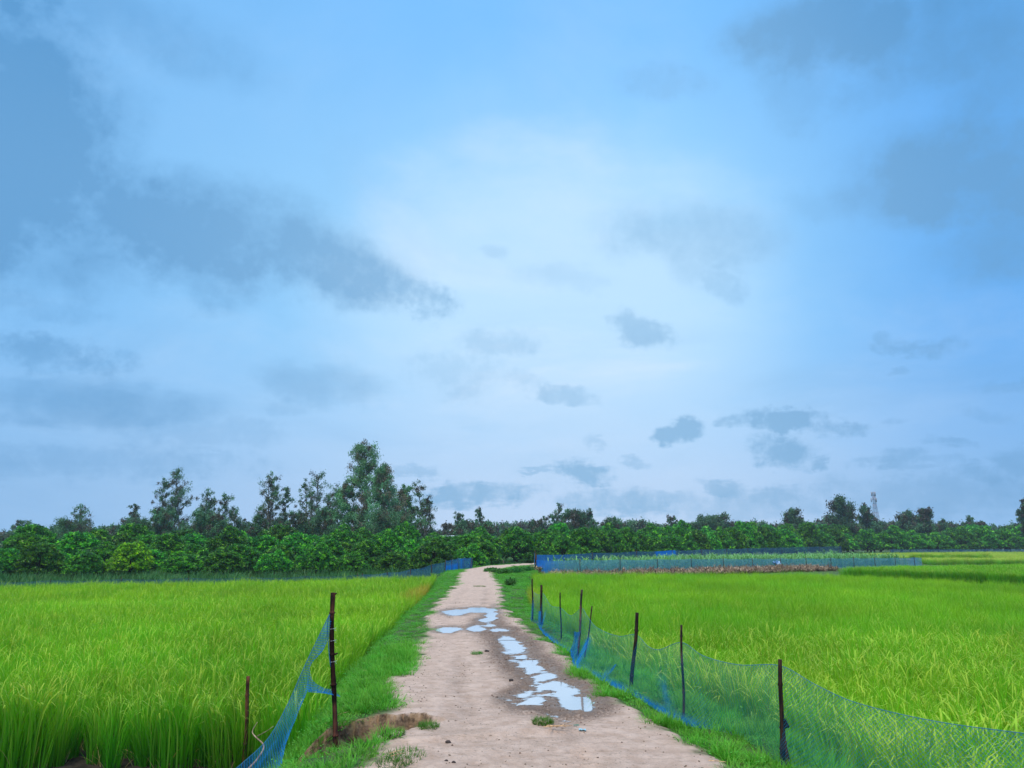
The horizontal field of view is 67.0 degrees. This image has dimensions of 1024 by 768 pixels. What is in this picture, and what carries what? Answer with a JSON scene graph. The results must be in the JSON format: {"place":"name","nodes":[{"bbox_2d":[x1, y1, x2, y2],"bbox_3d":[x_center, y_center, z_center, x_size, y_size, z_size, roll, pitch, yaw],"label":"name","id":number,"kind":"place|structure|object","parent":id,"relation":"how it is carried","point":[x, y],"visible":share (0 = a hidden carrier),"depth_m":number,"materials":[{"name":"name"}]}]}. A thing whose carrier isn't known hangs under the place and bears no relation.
{"place":"outdoors","nodes":[
{"label":"outdoors","id":0,"kind":"place"},
{"bbox_2d":[0,549,1023,767],"bbox_3d":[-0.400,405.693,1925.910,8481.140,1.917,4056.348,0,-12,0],"label":"ground","id":1,"kind":"structure","parent":0,"point":[371,721],"depth_m":8.25,"materials":[{"name":"plant"}]},
{"bbox_2d":[0,547,20,576],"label":"mango tree","id":2,"kind":"object","parent":1,"relation":"on","point":[7,555],"visible":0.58,"depth_m":61.66,"materials":[{"name":"green plant"}]},
{"bbox_2d":[0,523,58,545],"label":"mango tree","id":3,"kind":"object","parent":1,"relation":"on","point":[40,530],"visible":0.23,"depth_m":71.56,"materials":[{"name":"green plant"}]},
{"bbox_2d":[1,533,58,563],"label":"mango tree","id":4,"kind":"object","parent":1,"relation":"on","point":[20,541],"visible":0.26,"depth_m":66.86,"materials":[{"name":"green plant"}]},
{"bbox_2d":[11,542,66,573],"bbox_3d":[-35.845,13.485,58.847,3.880,2.934,3.688,4,-12,-18],"label":"mango tree","id":5,"kind":"object","parent":1,"relation":"on","point":[35,552],"visible":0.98,"depth_m":58.31,"materials":[{"name":"green plant"}]},
{"bbox_2d":[46,515,91,538],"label":"tree","id":6,"kind":"object","parent":1,"relation":"on","point":[66,526],"visible":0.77,"depth_m":117.41,"materials":[{"name":"green plant"}]},
{"bbox_2d":[56,531,100,573],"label":"mango tree","id":7,"kind":"object","parent":1,"relation":"on","point":[75,540],"visible":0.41,"depth_m":67.68,"materials":[{"name":"green plant"}]},
{"bbox_2d":[59,551,106,573],"bbox_3d":[-32.881,13.908,59.395,3.303,2.270,3.473,6,-13,-26],"label":"mango tree","id":8,"kind":"object","parent":1,"relation":"on","point":[82,561],"visible":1,"depth_m":58.90,"materials":[{"name":"green plant"}]},
{"bbox_2d":[84,541,121,570],"bbox_3d":[-34.211,14.607,64.578,4.418,2.971,4.467,-5,-13,21],"label":"mango tree","id":9,"kind":"object","parent":1,"relation":"on","point":[104,550],"visible":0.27,"depth_m":64.39,"materials":[{"name":"green plant"}]},
{"bbox_2d":[103,540,154,573],"bbox_3d":[-29.950,13.748,60.518,3.824,3.092,3.637,3,-12,-14],"label":"mango tree","id":10,"kind":"object","parent":1,"relation":"on","point":[132,553],"visible":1,"depth_m":59.88,"materials":[{"name":"green plant"}]},
{"bbox_2d":[114,522,154,540],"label":"mango tree","id":11,"kind":"object","parent":1,"relation":"on","point":[133,530],"visible":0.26,"depth_m":82.66,"materials":[{"name":"green plant"}]},
{"bbox_2d":[148,476,180,530],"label":"gum tree","id":12,"kind":"object","parent":1,"relation":"on","point":[167,485],"visible":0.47,"depth_m":118.60,"materials":[{"name":"green plant"}]},
{"bbox_2d":[150,505,180,534],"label":"tree","id":13,"kind":"object","parent":1,"relation":"on","point":[164,517],"visible":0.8,"depth_m":109.66,"materials":[{"name":"green plant"}]},
{"bbox_2d":[145,533,187,564],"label":"mango tree","id":14,"kind":"object","parent":1,"relation":"on","point":[171,542],"visible":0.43,"depth_m":69.88,"materials":[{"name":"green plant"}]},
{"bbox_2d":[159,466,199,531],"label":"gum tree","id":15,"kind":"object","parent":1,"relation":"on","point":[176,472],"visible":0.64,"depth_m":120.54,"materials":[{"name":"green plant"}]},
{"bbox_2d":[156,550,204,574],"bbox_3d":[-26.429,14.460,62.018,3.918,2.246,4.007,3,-12,-16],"label":"mango tree","id":16,"kind":"object","parent":1,"relation":"on","point":[181,563],"visible":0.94,"depth_m":61.29,"materials":[{"name":"green plant"}]},
{"bbox_2d":[176,507,213,536],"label":"tree","id":17,"kind":"object","parent":1,"relation":"on","point":[200,516],"visible":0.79,"depth_m":111.28,"materials":[{"name":"green plant"}]},
{"bbox_2d":[182,543,214,565],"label":"mango tree","id":18,"kind":"object","parent":1,"relation":"on","point":[193,549],"visible":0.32,"depth_m":66.59,"materials":[{"name":"green plant"}]},
{"bbox_2d":[189,487,221,538],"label":"gum tree","id":19,"kind":"object","parent":1,"relation":"on","point":[207,492],"visible":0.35,"depth_m":116.58,"materials":[{"name":"green plant"}]},
{"bbox_2d":[0,573,418,588],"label":"net fence","id":20,"kind":"object","parent":1,"relation":"on","point":[120,580],"visible":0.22,"depth_m":43.28,"materials":[{"name":"fabric"}]},
{"bbox_2d":[0,572,436,744],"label":"rice field","id":21,"kind":"structure","parent":1,"relation":"on","point":[258,630],"depth_m":17.99,"materials":[{"name":"plant"}]},
{"bbox_2d":[202,512,234,537],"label":"tree","id":22,"kind":"object","parent":1,"relation":"on","point":[219,521],"visible":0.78,"depth_m":110.55,"materials":[{"name":"green plant"}]},
{"bbox_2d":[201,546,247,573],"bbox_3d":[-23.361,14.459,62.805,3.917,2.569,3.874,11,-16,-41],"label":"mango tree","id":23,"kind":"object","parent":1,"relation":"on","point":[219,556],"visible":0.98,"depth_m":62.13,"materials":[{"name":"green plant"}]},
{"bbox_2d":[210,493,239,530],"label":"gum tree","id":24,"kind":"object","parent":1,"relation":"on","point":[224,504],"visible":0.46,"depth_m":114.67,"materials":[{"name":"green plant"}]},
{"bbox_2d":[200,525,250,553],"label":"mango tree","id":25,"kind":"object","parent":1,"relation":"on","point":[226,537],"visible":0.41,"depth_m":71.47,"materials":[{"name":"green plant"}]},
{"bbox_2d":[215,543,262,571],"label":"mango tree","id":26,"kind":"object","parent":1,"relation":"on","point":[249,553],"visible":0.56,"depth_m":66.69,"materials":[{"name":"green plant"}]},
{"bbox_2d":[244,512,269,536],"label":"tree","id":27,"kind":"object","parent":1,"relation":"on","point":[254,529],"visible":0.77,"depth_m":113.75,"materials":[{"name":"green plant"}]},
{"bbox_2d":[246,534,278,559],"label":"mango tree","id":28,"kind":"object","parent":1,"relation":"on","point":[262,543],"visible":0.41,"depth_m":72.49,"materials":[{"name":"green plant"}]},
{"bbox_2d":[256,470,284,528],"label":"gum tree","id":29,"kind":"object","parent":1,"relation":"on","point":[264,511],"visible":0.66,"depth_m":119.03,"materials":[{"name":"green plant"}]},
{"bbox_2d":[253,549,294,573],"bbox_3d":[-19.592,14.810,63.885,3.342,2.292,3.418,5,-13,-24],"label":"mango tree","id":30,"kind":"object","parent":1,"relation":"on","point":[269,561],"visible":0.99,"depth_m":63.17,"materials":[{"name":"green plant"}]},
{"bbox_2d":[267,524,298,541],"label":"mango tree","id":31,"kind":"object","parent":1,"relation":"on","point":[279,531],"visible":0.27,"depth_m":82.62,"materials":[{"name":"green plant"}]},
{"bbox_2d":[277,486,296,525],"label":"gum tree","id":32,"kind":"object","parent":1,"relation":"on","point":[283,509],"visible":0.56,"depth_m":119.94,"materials":[{"name":"green plant"}]},
{"bbox_2d":[237,592,338,767],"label":"net fence","id":33,"kind":"object","parent":1,"relation":"on","point":[333,684],"visible":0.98,"depth_m":7.30,"materials":[{"name":"fabric"}]},
{"bbox_2d":[274,532,316,560],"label":"mango tree","id":34,"kind":"object","parent":1,"relation":"on","point":[296,543],"visible":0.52,"depth_m":73.03,"materials":[{"name":"green plant"}]},
{"bbox_2d":[284,509,313,535],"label":"tree","id":35,"kind":"object","parent":1,"relation":"on","point":[299,522],"visible":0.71,"depth_m":115.86,"materials":[{"name":"green plant"}]},
{"bbox_2d":[295,541,337,573],"bbox_3d":[-16.342,14.713,64.916,3.563,2.947,3.644,-1,-12,7],"label":"mango tree","id":36,"kind":"object","parent":1,"relation":"on","point":[317,557],"visible":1,"depth_m":64.21,"materials":[{"name":"green plant"}]},
{"bbox_2d":[303,469,332,535],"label":"gum tree","id":37,"kind":"object","parent":1,"relation":"on","point":[317,497],"visible":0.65,"depth_m":118.94,"materials":[{"name":"green plant"}]},
{"bbox_2d":[306,504,336,535],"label":"tree","id":38,"kind":"object","parent":1,"relation":"on","point":[325,516],"visible":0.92,"depth_m":113.17,"materials":[{"name":"green plant"}]},
{"bbox_2d":[300,538,349,560],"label":"mango tree","id":39,"kind":"object","parent":1,"relation":"on","point":[336,548],"visible":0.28,"depth_m":69.67,"materials":[{"name":"green plant"}]},
{"bbox_2d":[329,523,362,543],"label":"mango tree","id":40,"kind":"object","parent":1,"relation":"on","point":[347,534],"visible":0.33,"depth_m":79.07,"materials":[{"name":"green plant"}]},
{"bbox_2d":[332,479,362,531],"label":"gum tree","id":41,"kind":"object","parent":1,"relation":"on","point":[343,504],"visible":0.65,"depth_m":108.64,"materials":[{"name":"green plant"}]},
{"bbox_2d":[331,551,371,570],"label":"mango tree","id":42,"kind":"object","parent":1,"relation":"on","point":[354,560],"visible":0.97,"depth_m":64.74,"materials":[{"name":"green plant"}]},
{"bbox_2d":[332,439,397,531],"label":"gum tree","id":43,"kind":"object","parent":1,"relation":"on","point":[362,477],"visible":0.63,"depth_m":111.30,"materials":[{"name":"green plant"}]},
{"bbox_2d":[349,538,383,569],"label":"mango tree","id":44,"kind":"object","parent":1,"relation":"on","point":[367,546],"visible":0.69,"depth_m":70.49,"materials":[{"name":"green plant"}]},
{"bbox_2d":[349,507,398,534],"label":"tree","id":45,"kind":"object","parent":1,"relation":"on","point":[380,518],"visible":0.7,"depth_m":93.73,"materials":[{"name":"green plant"}]},
{"bbox_2d":[363,462,411,535],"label":"gum tree","id":46,"kind":"object","parent":1,"relation":"on","point":[383,477],"visible":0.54,"depth_m":98.92,"materials":[{"name":"green plant"}]},
{"bbox_2d":[368,529,407,566],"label":"mango tree","id":47,"kind":"object","parent":1,"relation":"on","point":[386,539],"visible":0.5,"depth_m":75.97,"materials":[{"name":"green plant"}]},
{"bbox_2d":[374,550,414,570],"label":"mango tree","id":48,"kind":"object","parent":1,"relation":"on","point":[393,558],"visible":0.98,"depth_m":66.16,"materials":[{"name":"green plant"}]},
{"bbox_2d":[389,483,418,526],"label":"gum tree","id":49,"kind":"object","parent":1,"relation":"on","point":[403,491],"visible":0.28,"depth_m":106.78,"materials":[{"name":"green plant"}]},
{"bbox_2d":[383,509,429,538],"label":"tree","id":50,"kind":"object","parent":1,"relation":"on","point":[409,518],"visible":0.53,"depth_m":93.79,"materials":[{"name":"green plant"}]},
{"bbox_2d":[390,520,424,543],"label":"mango tree","id":51,"kind":"object","parent":1,"relation":"on","point":[408,533],"visible":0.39,"depth_m":86.06,"materials":[{"name":"green plant"}]},
{"bbox_2d":[411,479,437,534],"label":"gum tree","id":52,"kind":"object","parent":1,"relation":"on","point":[417,488],"visible":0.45,"depth_m":109.04,"materials":[{"name":"green plant"}]},
{"bbox_2d":[416,496,435,536],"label":"gum tree","id":53,"kind":"object","parent":1,"relation":"on","point":[426,510],"visible":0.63,"depth_m":106.48,"materials":[{"name":"green plant"}]},
{"bbox_2d":[409,538,454,568],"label":"mango tree","id":54,"kind":"object","parent":1,"relation":"on","point":[424,553],"visible":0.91,"depth_m":67.44,"materials":[{"name":"green plant"}]},
{"bbox_2d":[441,517,474,534],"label":"tree","id":55,"kind":"object","parent":1,"relation":"on","point":[447,526],"visible":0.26,"depth_m":159.37,"materials":[{"name":"green plant"}]},
{"bbox_2d":[453,543,489,567],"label":"mango tree","id":56,"kind":"object","parent":1,"relation":"on","point":[478,557],"visible":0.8,"depth_m":68.44,"materials":[{"name":"green plant"}]},
{"bbox_2d":[455,519,497,537],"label":"tree","id":57,"kind":"object","parent":1,"relation":"on","point":[488,526],"visible":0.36,"depth_m":150.61,"materials":[{"name":"green plant"}]},
{"bbox_2d":[467,535,500,564],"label":"mango tree","id":58,"kind":"object","parent":1,"relation":"on","point":[487,548],"visible":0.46,"depth_m":73.47,"materials":[{"name":"green plant"}]},
{"bbox_2d":[468,526,503,560],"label":"mango tree","id":59,"kind":"object","parent":1,"relation":"on","point":[487,536],"visible":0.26,"depth_m":88.90,"materials":[{"name":"green plant"}]},
{"bbox_2d":[0,550,1017,586],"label":"ground cover","id":60,"kind":"object","parent":1,"relation":"on","point":[112,576],"visible":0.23,"depth_m":57.21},
{"bbox_2d":[499,527,537,562],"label":"mango tree","id":61,"kind":"object","parent":1,"relation":"on","point":[516,538],"visible":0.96,"depth_m":89.77,"materials":[{"name":"green plant"}]},
{"bbox_2d":[259,564,858,767],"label":"grass","id":62,"kind":"structure","parent":1,"relation":"on","point":[365,696],"depth_m":8.48,"materials":[{"name":"plant"}]},
{"bbox_2d":[548,535,584,559],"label":"mango tree","id":63,"kind":"object","parent":1,"relation":"on","point":[564,543],"visible":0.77,"depth_m":86.47,"materials":[{"name":"green plant"}]},
{"bbox_2d":[556,508,593,529],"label":"tree","id":64,"kind":"object","parent":1,"relation":"on","point":[575,517],"visible":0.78,"depth_m":161.81,"materials":[{"name":"green plant"}]},
{"bbox_2d":[566,527,601,558],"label":"mango tree","id":65,"kind":"object","parent":1,"relation":"on","point":[586,539],"visible":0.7,"depth_m":89.80,"materials":[{"name":"green plant"}]},
{"bbox_2d":[588,532,615,559],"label":"mango tree","id":66,"kind":"object","parent":1,"relation":"on","point":[604,543],"visible":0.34,"depth_m":93.31,"materials":[{"name":"green plant"}]},
{"bbox_2d":[601,528,629,556],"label":"mango tree","id":67,"kind":"object","parent":1,"relation":"on","point":[614,537],"visible":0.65,"depth_m":95.37,"materials":[{"name":"green plant"}]},
{"bbox_2d":[617,526,643,557],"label":"mango tree","id":68,"kind":"object","parent":1,"relation":"on","point":[629,535],"visible":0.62,"depth_m":98.06,"materials":[{"name":"green plant"}]},
{"bbox_2d":[626,532,658,556],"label":"mango tree","id":69,"kind":"object","parent":1,"relation":"on","point":[648,547],"visible":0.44,"depth_m":100.98,"materials":[{"name":"green plant"}]},
{"bbox_2d":[657,534,689,555],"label":"mango tree","id":70,"kind":"object","parent":1,"relation":"on","point":[672,539],"visible":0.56,"depth_m":106.75,"materials":[{"name":"green plant"}]},
{"bbox_2d":[529,561,838,576],"bbox_3d":[15.447,14.847,62.457,29.130,1.503,23.974,0,-12,0],"label":"dry maize stubble","id":71,"kind":"object","parent":1,"relation":"on","point":[719,569],"visible":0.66,"depth_m":61.97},
{"bbox_2d":[671,525,699,553],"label":"mango tree","id":72,"kind":"object","parent":1,"relation":"on","point":[682,532],"visible":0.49,"depth_m":110.41,"materials":[{"name":"green plant"}]},
{"bbox_2d":[536,546,841,567],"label":"net fence","id":73,"kind":"object","parent":1,"relation":"on","point":[550,557],"visible":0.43,"depth_m":82.77,"materials":[{"name":"fabric"}]},
{"bbox_2d":[687,529,713,553],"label":"mango tree","id":74,"kind":"object","parent":1,"relation":"on","point":[701,539],"visible":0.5,"depth_m":113.84,"materials":[{"name":"green plant"}]},
{"bbox_2d":[692,511,733,529],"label":"tree","id":75,"kind":"object","parent":1,"relation":"on","point":[714,521],"visible":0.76,"depth_m":204.60,"materials":[{"name":"green plant"}]},
{"bbox_2d":[712,526,735,553],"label":"mango tree","id":76,"kind":"object","parent":1,"relation":"on","point":[727,541],"visible":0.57,"depth_m":119.80,"materials":[{"name":"green plant"}]},
{"bbox_2d":[548,549,906,571],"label":"maize crop","id":77,"kind":"object","parent":1,"relation":"on","point":[797,556],"visible":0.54,"depth_m":73.89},
{"bbox_2d":[536,556,921,572],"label":"net fence","id":78,"kind":"object","parent":1,"relation":"on","point":[546,566],"visible":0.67,"depth_m":65.70,"materials":[{"name":"fabric"}]},
{"bbox_2d":[724,527,751,552],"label":"mango tree","id":79,"kind":"object","parent":1,"relation":"on","point":[743,541],"visible":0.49,"depth_m":124.22,"materials":[{"name":"green plant"}]},
{"bbox_2d":[733,520,758,553],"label":"mango tree","id":80,"kind":"object","parent":1,"relation":"on","point":[744,527],"visible":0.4,"depth_m":128.76,"materials":[{"name":"green plant"}]},
{"bbox_2d":[756,525,778,555],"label":"mango tree","id":81,"kind":"object","parent":1,"relation":"on","point":[766,532],"visible":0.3,"depth_m":135.95,"materials":[{"name":"green plant"}]},
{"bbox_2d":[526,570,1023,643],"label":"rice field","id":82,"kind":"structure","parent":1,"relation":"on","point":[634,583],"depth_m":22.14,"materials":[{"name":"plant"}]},
{"bbox_2d":[531,579,1023,767],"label":"net fence","id":83,"kind":"object","parent":1,"relation":"on","point":[783,745],"visible":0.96,"depth_m":6.52,"materials":[{"name":"fabric"}]},
{"bbox_2d":[775,528,802,555],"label":"mango tree","id":84,"kind":"object","parent":1,"relation":"on","point":[788,535],"visible":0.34,"depth_m":143.40,"materials":[{"name":"green plant"}]},
{"bbox_2d":[780,507,804,528],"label":"tree","id":85,"kind":"object","parent":1,"relation":"on","point":[790,517],"visible":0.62,"depth_m":200.84,"materials":[{"name":"green plant"}]},
{"bbox_2d":[796,521,824,553],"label":"mango tree","id":86,"kind":"object","parent":1,"relation":"on","point":[807,530],"visible":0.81,"depth_m":157.30,"materials":[{"name":"green plant"}]},
{"bbox_2d":[824,528,850,549],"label":"mango tree","id":87,"kind":"object","parent":1,"relation":"on","point":[841,541],"visible":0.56,"depth_m":171.92,"materials":[{"name":"green plant"}]},
{"bbox_2d":[821,494,868,551],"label":"tree","id":88,"kind":"object","parent":1,"relation":"on","point":[844,509],"visible":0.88,"depth_m":196.13,"materials":[{"name":"green plant"}]},
{"bbox_2d":[854,502,882,551],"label":"tree","id":89,"kind":"object","parent":1,"relation":"on","point":[866,518],"visible":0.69,"depth_m":206.38,"materials":[{"name":"green plant"}]},
{"bbox_2d":[853,528,883,551],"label":"mango tree","id":90,"kind":"object","parent":1,"relation":"on","point":[867,537],"visible":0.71,"depth_m":183.53,"materials":[{"name":"green plant"}]},
{"bbox_2d":[871,525,914,551],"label":"mango tree","id":91,"kind":"object","parent":1,"relation":"on","point":[891,534],"visible":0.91,"depth_m":185.17,"materials":[{"name":"green plant"}]},
{"bbox_2d":[889,509,917,531],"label":"tree","id":92,"kind":"object","parent":1,"relation":"on","point":[906,522],"visible":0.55,"depth_m":210.01,"materials":[{"name":"green plant"}]},
{"bbox_2d":[898,529,935,551],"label":"mango tree","id":93,"kind":"object","parent":1,"relation":"on","point":[921,540],"visible":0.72,"depth_m":187.10,"materials":[{"name":"green plant"}]},
{"bbox_2d":[911,507,937,551],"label":"tree","id":94,"kind":"object","parent":1,"relation":"on","point":[924,517],"visible":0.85,"depth_m":201.00,"materials":[{"name":"green plant"}]},
{"bbox_2d":[838,562,1023,584],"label":"rice field","id":95,"kind":"structure","parent":1,"relation":"on","point":[997,572],"depth_m":50.37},
{"bbox_2d":[919,532,961,551],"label":"mango tree","id":96,"kind":"object","parent":1,"relation":"on","point":[937,539],"visible":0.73,"depth_m":188.46,"materials":[{"name":"green plant"}]},
{"bbox_2d":[861,551,1023,564],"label":"rice field","id":97,"kind":"structure","parent":1,"relation":"on","point":[963,558],"depth_m":98.09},
{"bbox_2d":[940,527,983,551],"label":"mango tree","id":98,"kind":"object","parent":1,"relation":"on","point":[959,535],"visible":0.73,"depth_m":189.91,"materials":[{"name":"green plant"}]},
{"bbox_2d":[962,525,1007,551],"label":"mango tree","id":99,"kind":"object","parent":1,"relation":"on","point":[989,538],"visible":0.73,"depth_m":192.49,"materials":[{"name":"green plant"}]},
{"bbox_2d":[993,527,1023,550],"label":"mango tree","id":100,"kind":"object","parent":1,"relation":"on","point":[1011,539],"visible":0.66,"depth_m":194.73,"materials":[{"name":"green plant"}]},
{"bbox_2d":[0,0,1023,531],"label":"sky","id":101,"kind":"structure","parent":0,"point":[626,260],"materials":[{"name":"blue"}]},
{"bbox_2d":[357,561,724,767],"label":"dirt road","id":102,"kind":"structure","parent":0,"point":[602,738],"depth_m":7.72,"materials":[{"name":"soil"}]},
{"bbox_2d":[436,607,514,639],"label":"puddle","id":103,"kind":"object","parent":102,"relation":"on","point":[490,614],"visible":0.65,"depth_m":17.60,"materials":[{"name":"blue liquid"}]},
{"bbox_2d":[498,640,534,658],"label":"puddle","id":104,"kind":"object","parent":102,"relation":"on","point":[512,646],"visible":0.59,"depth_m":12.80,"materials":[{"name":"blue liquid"}]},
{"bbox_2d":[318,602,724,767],"bbox_3d":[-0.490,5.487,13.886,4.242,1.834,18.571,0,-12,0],"label":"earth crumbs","id":105,"kind":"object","parent":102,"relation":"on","point":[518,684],"visible":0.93,"depth_m":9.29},
{"bbox_2d":[507,660,594,721],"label":"puddle","id":106,"kind":"object","parent":102,"relation":"on","point":[564,694],"visible":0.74,"depth_m":8.96,"materials":[{"name":"blue liquid"}]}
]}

